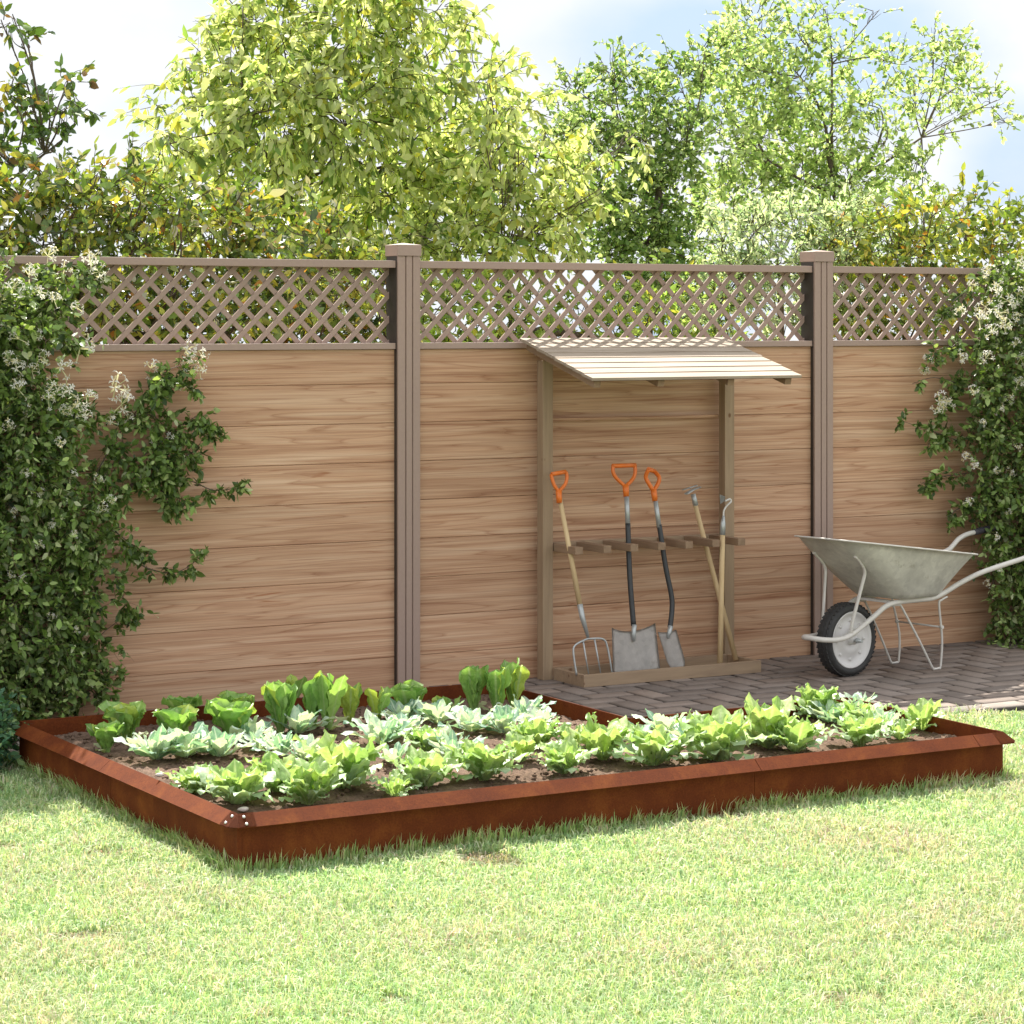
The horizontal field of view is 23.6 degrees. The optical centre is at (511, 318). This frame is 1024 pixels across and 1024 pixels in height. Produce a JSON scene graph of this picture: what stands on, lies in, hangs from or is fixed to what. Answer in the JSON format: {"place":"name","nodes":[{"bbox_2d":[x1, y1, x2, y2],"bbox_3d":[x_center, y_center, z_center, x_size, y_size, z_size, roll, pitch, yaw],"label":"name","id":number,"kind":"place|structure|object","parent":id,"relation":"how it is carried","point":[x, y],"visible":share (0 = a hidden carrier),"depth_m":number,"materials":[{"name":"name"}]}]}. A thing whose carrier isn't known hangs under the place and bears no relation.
{"place":"outdoors","nodes":[
{"label":"outdoors","id":0,"kind":"place"},
{"bbox_2d":[0,702,1023,1023],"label":"lawn","id":1,"kind":"structure","parent":0,"point":[510,952],"depth_m":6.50,"materials":[{"name":"green plant"}]},
{"bbox_2d":[0,687,32,771],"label":"shrub","id":2,"kind":"object","parent":1,"relation":"on","point":[8,725],"visible":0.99,"depth_m":9.28,"materials":[{"name":"green plant"}]},
{"bbox_2d":[0,1,106,180],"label":"dark leaved tree","id":3,"kind":"object","parent":1,"relation":"on","point":[37,97],"visible":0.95,"depth_m":12.75,"materials":[{"name":"green plant"}]},
{"bbox_2d":[0,130,430,351],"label":"photinia hedge","id":4,"kind":"object","parent":1,"relation":"on","point":[82,189],"visible":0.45,"depth_m":12.36,"materials":[{"name":"green plant"}]},
{"bbox_2d":[107,0,540,323],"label":"broad pale tree","id":5,"kind":"object","parent":1,"relation":"on","point":[234,133],"visible":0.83,"depth_m":14.68,"materials":[{"name":"green plant"}]},
{"bbox_2d":[0,243,1023,718],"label":"garden fence","id":6,"kind":"object","parent":1,"relation":"on","point":[376,529],"visible":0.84,"depth_m":11.44,"materials":[{"name":"beige wood"}]},
{"bbox_2d":[0,244,252,721],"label":"honeysuckle","id":7,"kind":"object","parent":6,"relation":"attached to","point":[24,406],"visible":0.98,"depth_m":10.17,"materials":[{"name":"green plant"}]},
{"bbox_2d":[895,235,1023,650],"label":"honeysuckle","id":8,"kind":"object","parent":6,"relation":"attached to","point":[1010,507],"visible":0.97,"depth_m":12.63,"materials":[{"name":"green plant"}]},
{"bbox_2d":[371,32,654,333],"bbox_3d":[0.105,0.024,14.796,2.029,3.414,1.257,0,0,-29],"label":"tree","id":9,"kind":"object","parent":1,"relation":"on","point":[545,203],"visible":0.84,"depth_m":14.63,"materials":[{"name":"green plant"}]},
{"bbox_2d":[14,683,1014,870],"bbox_3d":[-0.028,1.659,9.230,3.202,0.241,2.116,0,0,-29],"label":"raised bed","id":10,"kind":"object","parent":1,"relation":"on","point":[298,832],"visible":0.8,"depth_m":8.34,"materials":[{"name":"metal"}]},
{"bbox_2d":[54,694,956,813],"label":"soil","id":11,"kind":"structure","parent":10,"relation":"in","point":[360,792],"depth_m":8.85,"materials":[{"name":"brown soil"}]},
{"bbox_2d":[85,720,123,752],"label":"romaine lettuce","id":12,"kind":"object","parent":11,"relation":"on","point":[104,733],"visible":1,"depth_m":8.99,"materials":[{"name":"green plant"}]},
{"bbox_2d":[98,700,148,738],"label":"romaine lettuce","id":13,"kind":"object","parent":11,"relation":"on","point":[130,715],"visible":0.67,"depth_m":9.22,"materials":[{"name":"green plant"}]},
{"bbox_2d":[113,725,208,759],"bbox_3d":[-1.290,1.531,8.870,0.285,0.133,0.347,0,0,-28],"label":"pale rosette","id":14,"kind":"object","parent":11,"relation":"on","point":[158,739],"visible":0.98,"depth_m":8.81,"materials":[{"name":"green plant"}]},
{"bbox_2d":[151,704,198,734],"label":"romaine lettuce","id":15,"kind":"object","parent":11,"relation":"on","point":[183,717],"visible":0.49,"depth_m":9.13,"materials":[{"name":"green plant"}]},
{"bbox_2d":[147,721,211,756],"bbox_3d":[-1.203,1.533,8.918,0.350,0.130,0.238,0,0,-40],"label":"pale rosette","id":16,"kind":"object","parent":11,"relation":"on","point":[187,740],"visible":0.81,"depth_m":8.87,"materials":[{"name":"green plant"}]},
{"bbox_2d":[161,694,202,721],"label":"romaine lettuce","id":17,"kind":"object","parent":11,"relation":"on","point":[196,701],"visible":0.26,"depth_m":9.57,"materials":[{"name":"green plant"}]},
{"bbox_2d":[155,761,224,793],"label":"leafy lettuce","id":18,"kind":"object","parent":11,"relation":"on","point":[189,781],"visible":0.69,"depth_m":8.19,"materials":[{"name":"green plant"}]},
{"bbox_2d":[190,725,255,756],"bbox_3d":[-1.067,1.541,8.902,0.252,0.114,0.249,0,0,-27],"label":"pale rosette","id":19,"kind":"object","parent":11,"relation":"on","point":[222,743],"visible":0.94,"depth_m":8.89,"materials":[{"name":"green plant"}]},
{"bbox_2d":[204,698,256,733],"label":"romaine lettuce","id":20,"kind":"object","parent":11,"relation":"on","point":[226,714],"visible":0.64,"depth_m":9.20,"materials":[{"name":"green plant"}]},
{"bbox_2d":[194,758,275,803],"bbox_3d":[-0.914,1.526,8.044,0.298,0.144,0.312,0,0,5],"label":"leafy lettuce","id":21,"kind":"object","parent":11,"relation":"on","point":[234,781],"visible":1,"depth_m":8.00,"materials":[{"name":"green plant"}]},
{"bbox_2d":[217,690,254,704],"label":"romaine lettuce","id":22,"kind":"object","parent":11,"relation":"on","point":[231,696],"visible":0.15,"depth_m":9.65,"materials":[{"name":"green plant"}]},
{"bbox_2d":[237,807,248,811],"bbox_3d":[-0.870,1.589,7.916,0.038,0.018,0.027,0,0,-29],"label":"stone","id":23,"kind":"object","parent":11,"relation":"on","point":[242,809],"visible":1,"depth_m":7.91,"materials":[{"name":"white stone"}]},
{"bbox_2d":[229,715,272,738],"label":"pale rosette","id":24,"kind":"object","parent":11,"relation":"on","point":[251,725],"visible":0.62,"depth_m":9.19,"materials":[{"name":"green plant"}]},
{"bbox_2d":[238,729,285,748],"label":"pale rosette","id":25,"kind":"object","parent":11,"relation":"on","point":[252,735],"visible":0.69,"depth_m":9.05,"materials":[{"name":"green plant"}]},
{"bbox_2d":[245,751,311,791],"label":"leafy lettuce","id":26,"kind":"object","parent":11,"relation":"on","point":[267,758],"visible":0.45,"depth_m":8.24,"materials":[{"name":"green plant"}]},
{"bbox_2d":[261,679,297,733],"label":"romaine lettuce","id":27,"kind":"object","parent":11,"relation":"on","point":[279,698],"visible":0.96,"depth_m":9.39,"materials":[{"name":"green plant"}]},
{"bbox_2d":[249,730,310,752],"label":"pale rosette","id":28,"kind":"object","parent":11,"relation":"on","point":[269,744],"visible":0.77,"depth_m":8.93,"materials":[{"name":"green plant"}]},
{"bbox_2d":[285,674,306,697],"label":"romaine lettuce","id":29,"kind":"object","parent":11,"relation":"on","point":[291,679],"visible":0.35,"depth_m":9.92,"materials":[{"name":"green plant"}]},
{"bbox_2d":[273,734,319,759],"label":"pale rosette","id":30,"kind":"object","parent":11,"relation":"on","point":[298,749],"visible":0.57,"depth_m":8.83,"materials":[{"name":"green plant"}]},
{"bbox_2d":[266,704,335,733],"bbox_3d":[-0.815,1.545,9.409,0.213,0.106,0.254,0,0,-39],"label":"pale rosette","id":31,"kind":"object","parent":11,"relation":"on","point":[300,720],"visible":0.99,"depth_m":9.38,"materials":[{"name":"green plant"}]},
{"bbox_2d":[270,754,346,804],"bbox_3d":[-0.666,1.523,8.053,0.254,0.150,0.264,0,0,-10],"label":"leafy lettuce","id":32,"kind":"object","parent":11,"relation":"on","point":[307,783],"visible":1,"depth_m":8.01,"materials":[{"name":"green plant"}]},
{"bbox_2d":[301,678,321,726],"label":"romaine lettuce","id":33,"kind":"object","parent":11,"relation":"on","point":[309,700],"visible":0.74,"depth_m":9.50,"materials":[{"name":"green plant"}]},
{"bbox_2d":[312,670,348,730],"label":"romaine lettuce","id":34,"kind":"object","parent":11,"relation":"on","point":[328,693],"visible":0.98,"depth_m":9.47,"materials":[{"name":"green plant"}]},
{"bbox_2d":[292,729,387,788],"bbox_3d":[-0.581,1.498,8.292,0.300,0.200,0.312,0,0,11],"label":"leafy lettuce","id":35,"kind":"object","parent":11,"relation":"on","point":[354,759],"visible":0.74,"depth_m":8.24,"materials":[{"name":"green plant"}]},
{"bbox_2d":[335,682,364,722],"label":"romaine lettuce","id":36,"kind":"object","parent":11,"relation":"on","point":[350,701],"visible":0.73,"depth_m":9.62,"materials":[{"name":"green plant"}]},
{"bbox_2d":[364,686,392,720],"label":"romaine lettuce","id":37,"kind":"object","parent":11,"relation":"on","point":[379,703],"visible":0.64,"depth_m":9.65,"materials":[{"name":"green plant"}]},
{"bbox_2d":[341,708,417,743],"bbox_3d":[-0.479,1.537,9.187,0.283,0.121,0.246,0,0,34],"label":"pale rosette","id":38,"kind":"object","parent":11,"relation":"on","point":[383,730],"visible":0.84,"depth_m":9.18,"materials":[{"name":"green plant"}]},
{"bbox_2d":[371,769,421,795],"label":"leafy lettuce","id":39,"kind":"object","parent":11,"relation":"on","point":[395,784],"visible":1,"depth_m":8.17,"materials":[{"name":"green plant"}]},
{"bbox_2d":[378,738,418,763],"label":"pale rosette","id":40,"kind":"object","parent":11,"relation":"on","point":[398,749],"visible":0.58,"depth_m":8.76,"materials":[{"name":"green plant"}]},
{"bbox_2d":[372,696,426,718],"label":"pale rosette","id":41,"kind":"object","parent":11,"relation":"on","point":[395,707],"visible":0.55,"depth_m":9.69,"materials":[{"name":"green plant"}]},
{"bbox_2d":[381,711,429,733],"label":"pale rosette","id":42,"kind":"object","parent":11,"relation":"on","point":[401,716],"visible":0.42,"depth_m":9.35,"materials":[{"name":"green plant"}]},
{"bbox_2d":[390,679,426,711],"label":"romaine lettuce","id":43,"kind":"object","parent":11,"relation":"on","point":[405,692],"visible":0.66,"depth_m":9.76,"materials":[{"name":"green plant"}]},
{"bbox_2d":[381,745,469,788],"bbox_3d":[-0.291,1.528,8.347,0.284,0.139,0.263,0,0,-32],"label":"leafy lettuce","id":44,"kind":"object","parent":11,"relation":"on","point":[429,768],"visible":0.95,"depth_m":8.28,"materials":[{"name":"green plant"}]},
{"bbox_2d":[397,721,463,750],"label":"leafy lettuce","id":45,"kind":"object","parent":11,"relation":"on","point":[419,737],"visible":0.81,"depth_m":9.01,"materials":[{"name":"green plant"}]},
{"bbox_2d":[411,698,470,722],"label":"pale rosette","id":46,"kind":"object","parent":11,"relation":"on","point":[434,712],"visible":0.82,"depth_m":9.60,"materials":[{"name":"green plant"}]},
{"bbox_2d":[432,695,460,711],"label":"romaine lettuce","id":47,"kind":"object","parent":11,"relation":"on","point":[436,698],"visible":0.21,"depth_m":9.83,"materials":[{"name":"green plant"}]},
{"bbox_2d":[427,729,487,757],"bbox_3d":[-0.217,1.549,8.882,0.282,0.097,0.198,0,0,-18],"label":"pale rosette","id":48,"kind":"object","parent":11,"relation":"on","point":[451,740],"visible":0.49,"depth_m":8.89,"materials":[{"name":"green plant"}]},
{"bbox_2d":[438,705,494,731],"bbox_3d":[-0.144,1.547,9.460,0.254,0.101,0.274,0,0,8],"label":"pale rosette","id":49,"kind":"object","parent":11,"relation":"on","point":[464,713],"visible":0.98,"depth_m":9.44,"materials":[{"name":"green plant"}]},
{"bbox_2d":[454,664,488,709],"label":"romaine lettuce","id":50,"kind":"object","parent":11,"relation":"on","point":[472,680],"visible":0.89,"depth_m":9.88,"materials":[{"name":"green plant"}]},
{"bbox_2d":[439,738,528,781],"bbox_3d":[-0.094,1.524,8.456,0.272,0.148,0.270,0,0,25],"label":"leafy lettuce","id":51,"kind":"object","parent":11,"relation":"on","point":[485,762],"visible":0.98,"depth_m":8.42,"materials":[{"name":"green plant"}]},
{"bbox_2d":[477,665,511,711],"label":"romaine lettuce","id":52,"kind":"object","parent":11,"relation":"on","point":[498,682],"visible":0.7,"depth_m":9.86,"materials":[{"name":"green plant"}]},
{"bbox_2d":[463,703,543,732],"bbox_3d":[-0.047,1.544,9.393,0.226,0.108,0.277,0,0,38],"label":"pale rosette","id":53,"kind":"object","parent":11,"relation":"on","point":[504,715],"visible":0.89,"depth_m":9.40,"materials":[{"name":"green plant"}]},
{"bbox_2d":[500,657,529,707],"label":"romaine lettuce","id":54,"kind":"object","parent":11,"relation":"on","point":[520,675],"visible":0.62,"depth_m":9.98,"materials":[{"name":"green plant"}]},
{"bbox_2d":[501,731,539,761],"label":"leafy lettuce","id":55,"kind":"object","parent":11,"relation":"on","point":[522,744],"visible":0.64,"depth_m":8.78,"materials":[{"name":"green plant"}]},
{"bbox_2d":[496,694,556,715],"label":"pale rosette","id":56,"kind":"object","parent":11,"relation":"on","point":[522,703],"visible":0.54,"depth_m":9.79,"materials":[{"name":"green plant"}]},
{"bbox_2d":[504,715,565,744],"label":"leafy lettuce","id":57,"kind":"object","parent":11,"relation":"on","point":[541,729],"visible":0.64,"depth_m":9.06,"materials":[{"name":"green plant"}]},
{"bbox_2d":[517,705,571,725],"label":"pale rosette","id":58,"kind":"object","parent":11,"relation":"on","point":[533,712],"visible":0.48,"depth_m":9.52,"materials":[{"name":"green plant"}]},
{"bbox_2d":[535,734,599,773],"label":"leafy lettuce","id":59,"kind":"object","parent":11,"relation":"on","point":[564,756],"visible":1,"depth_m":8.56,"materials":[{"name":"green plant"}]},
{"bbox_2d":[553,722,584,744],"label":"leafy lettuce","id":60,"kind":"object","parent":11,"relation":"on","point":[564,733],"visible":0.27,"depth_m":9.09,"materials":[{"name":"green plant"}]},
{"bbox_2d":[565,712,630,759],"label":"leafy lettuce","id":61,"kind":"object","parent":11,"relation":"on","point":[590,734],"visible":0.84,"depth_m":8.83,"materials":[{"name":"green plant"}]},
{"bbox_2d":[610,722,706,765],"bbox_3d":[0.493,1.520,8.726,0.306,0.156,0.311,0,0,-40],"label":"leafy lettuce","id":62,"kind":"object","parent":11,"relation":"on","point":[652,747],"visible":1,"depth_m":8.70,"materials":[{"name":"green plant"}]},
{"bbox_2d":[631,708,687,733],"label":"pale rosette","id":63,"kind":"object","parent":11,"relation":"on","point":[659,719],"visible":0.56,"depth_m":9.38,"materials":[{"name":"green plant"}]},
{"bbox_2d":[670,705,771,760],"bbox_3d":[0.732,1.502,8.827,0.281,0.193,0.326,0,0,-44],"label":"leafy lettuce","id":64,"kind":"object","parent":11,"relation":"on","point":[721,724],"visible":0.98,"depth_m":8.78,"materials":[{"name":"green plant"}]},
{"bbox_2d":[741,692,798,748],"bbox_3d":[0.949,1.499,9.104,0.226,0.199,0.233,0,0,-1],"label":"leafy lettuce","id":65,"kind":"object","parent":11,"relation":"on","point":[777,710],"visible":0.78,"depth_m":9.05,"materials":[{"name":"green plant"}]},
{"bbox_2d":[760,715,829,751],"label":"leafy lettuce","id":66,"kind":"object","parent":11,"relation":"on","point":[798,735],"visible":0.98,"depth_m":8.97,"materials":[{"name":"green plant"}]},
{"bbox_2d":[792,683,843,717],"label":"leafy lettuce","id":67,"kind":"object","parent":11,"relation":"on","point":[823,694],"visible":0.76,"depth_m":9.73,"materials":[{"name":"green plant"}]},
{"bbox_2d":[800,698,857,722],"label":"pale rosette","id":68,"kind":"object","parent":11,"relation":"on","point":[824,714],"visible":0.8,"depth_m":9.62,"materials":[{"name":"green plant"}]},
{"bbox_2d":[824,709,894,746],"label":"leafy lettuce","id":69,"kind":"object","parent":11,"relation":"on","point":[860,731],"visible":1,"depth_m":9.10,"materials":[{"name":"green plant"}]},
{"bbox_2d":[836,691,882,706],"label":"pale rosette","id":70,"kind":"object","parent":11,"relation":"on","point":[857,696],"visible":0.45,"depth_m":9.92,"materials":[{"name":"green plant"}]},
{"bbox_2d":[827,700,892,721],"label":"leafy lettuce","id":71,"kind":"object","parent":11,"relation":"on","point":[859,710],"visible":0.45,"depth_m":9.58,"materials":[{"name":"green plant"}]},
{"bbox_2d":[862,706,910,726],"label":"pale rosette","id":72,"kind":"object","parent":11,"relation":"on","point":[890,715],"visible":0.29,"depth_m":9.48,"materials":[{"name":"green plant"}]},
{"bbox_2d":[880,716,918,739],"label":"leafy lettuce","id":73,"kind":"object","parent":11,"relation":"on","point":[901,729],"visible":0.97,"depth_m":9.26,"materials":[{"name":"green plant"}]},
{"bbox_2d":[888,697,945,730],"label":"leafy lettuce","id":74,"kind":"object","parent":11,"relation":"on","point":[923,711],"visible":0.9,"depth_m":9.46,"materials":[{"name":"green plant"}]},
{"bbox_2d":[371,247,748,348],"bbox_3d":[0.320,0.650,14.426,2.723,2.161,0.969,0,0,-32],"label":"thin hedge","id":75,"kind":"object","parent":1,"relation":"on","point":[540,331],"visible":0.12,"depth_m":14.39,"materials":[{"name":"green plant"}]},
{"bbox_2d":[520,21,769,337],"bbox_3d":[0.785,-0.145,16.262,1.908,3.751,1.179,0,0,-29],"label":"leaved tree","id":76,"kind":"object","parent":1,"relation":"on","point":[665,225],"visible":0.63,"depth_m":16.25,"materials":[{"name":"green plant"}]},
{"bbox_2d":[676,174,905,346],"bbox_3d":[1.794,0.423,14.865,1.736,2.615,0.940,0,0,-29],"label":"silvery shrub","id":77,"kind":"object","parent":1,"relation":"on","point":[768,216],"visible":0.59,"depth_m":14.66,"materials":[{"name":"green plant"}]},
{"bbox_2d":[678,0,1023,313],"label":"airy tree","id":78,"kind":"object","parent":1,"relation":"on","point":[762,165],"visible":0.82,"depth_m":18.21,"materials":[{"name":"green plant"}]},
{"bbox_2d":[794,162,1023,345],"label":"photinia hedge","id":79,"kind":"object","parent":1,"relation":"on","point":[903,253],"visible":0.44,"depth_m":14.98,"materials":[{"name":"green plant"}]},
{"bbox_2d":[0,0,1023,343],"label":"sky","id":80,"kind":"structure","parent":0,"point":[131,43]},
{"bbox_2d":[9,638,1023,754],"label":"patio","id":81,"kind":"structure","parent":0,"point":[978,673],"depth_m":11.35,"materials":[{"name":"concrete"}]},
{"bbox_2d":[519,337,801,687],"bbox_3d":[0.706,0.897,11.495,1.180,1.606,0.669,0,0,-29],"label":"tool rack","id":82,"kind":"object","parent":81,"relation":"on","point":[655,361],"visible":0.98,"depth_m":11.51,"materials":[{"name":"brown wood"}]},
{"bbox_2d":[550,470,612,674],"bbox_3d":[0.323,1.186,11.418,0.249,0.952,0.175,0,0,-29],"label":"garden fork","id":83,"kind":"object","parent":82,"relation":"in","point":[559,500],"visible":1,"depth_m":11.39,"materials":[{"name":"brown wood"}]},
{"bbox_2d":[611,463,659,671],"bbox_3d":[0.539,1.179,11.535,0.262,0.977,0.191,0,0,-29],"label":"square shovel","id":84,"kind":"object","parent":82,"relation":"in","point":[633,649],"visible":1,"depth_m":11.51,"materials":[{"name":"grey metal"}]},
{"bbox_2d":[644,467,684,666],"bbox_3d":[0.712,1.187,11.646,0.137,0.953,0.204,0,0,-29],"label":"round spade","id":85,"kind":"object","parent":82,"relation":"in","point":[671,646],"visible":1,"depth_m":11.62,"materials":[{"name":"grey metal"}]},
{"bbox_2d":[682,485,737,660],"bbox_3d":[0.956,1.236,11.893,0.271,0.848,0.125,0,0,-11],"label":"push hoe","id":86,"kind":"object","parent":82,"relation":"on","point":[714,577],"visible":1,"depth_m":11.86,"materials":[{"name":"brown wood"}]},
{"bbox_2d":[717,495,731,662],"bbox_3d":[1.013,1.256,11.756,0.042,0.818,0.159,0,0,23],"label":"swan neck hoe","id":87,"kind":"object","parent":82,"relation":"in","point":[721,592],"visible":1,"depth_m":11.73,"materials":[{"name":"brown wood"}]},
{"bbox_2d":[794,525,1023,676],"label":"wheelbarrow","id":88,"kind":"object","parent":81,"relation":"on","point":[843,637],"visible":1,"depth_m":11.60,"materials":[{"name":"grey metal"}]},
{"bbox_2d":[607,721,651,742],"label":"pale rosette","id":89,"kind":"object","parent":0,"point":[647,726],"visible":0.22,"depth_m":9.19,"materials":[{"name":"green plant"}]},
{"bbox_2d":[667,721,694,738],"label":"pale rosette","id":90,"kind":"object","parent":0,"point":[678,732],"visible":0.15,"depth_m":9.16,"materials":[{"name":"green plant"}]},
{"bbox_2d":[736,730,756,744],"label":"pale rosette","id":91,"kind":"object","parent":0,"point":[745,736],"visible":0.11,"depth_m":9.14,"materials":[{"name":"green plant"}]},
{"bbox_2d":[981,708,1023,713],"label":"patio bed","id":92,"kind":"object","parent":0,"point":[1019,709],"depth_m":10.74,"materials":[{"name":"green plant"}]}
]}

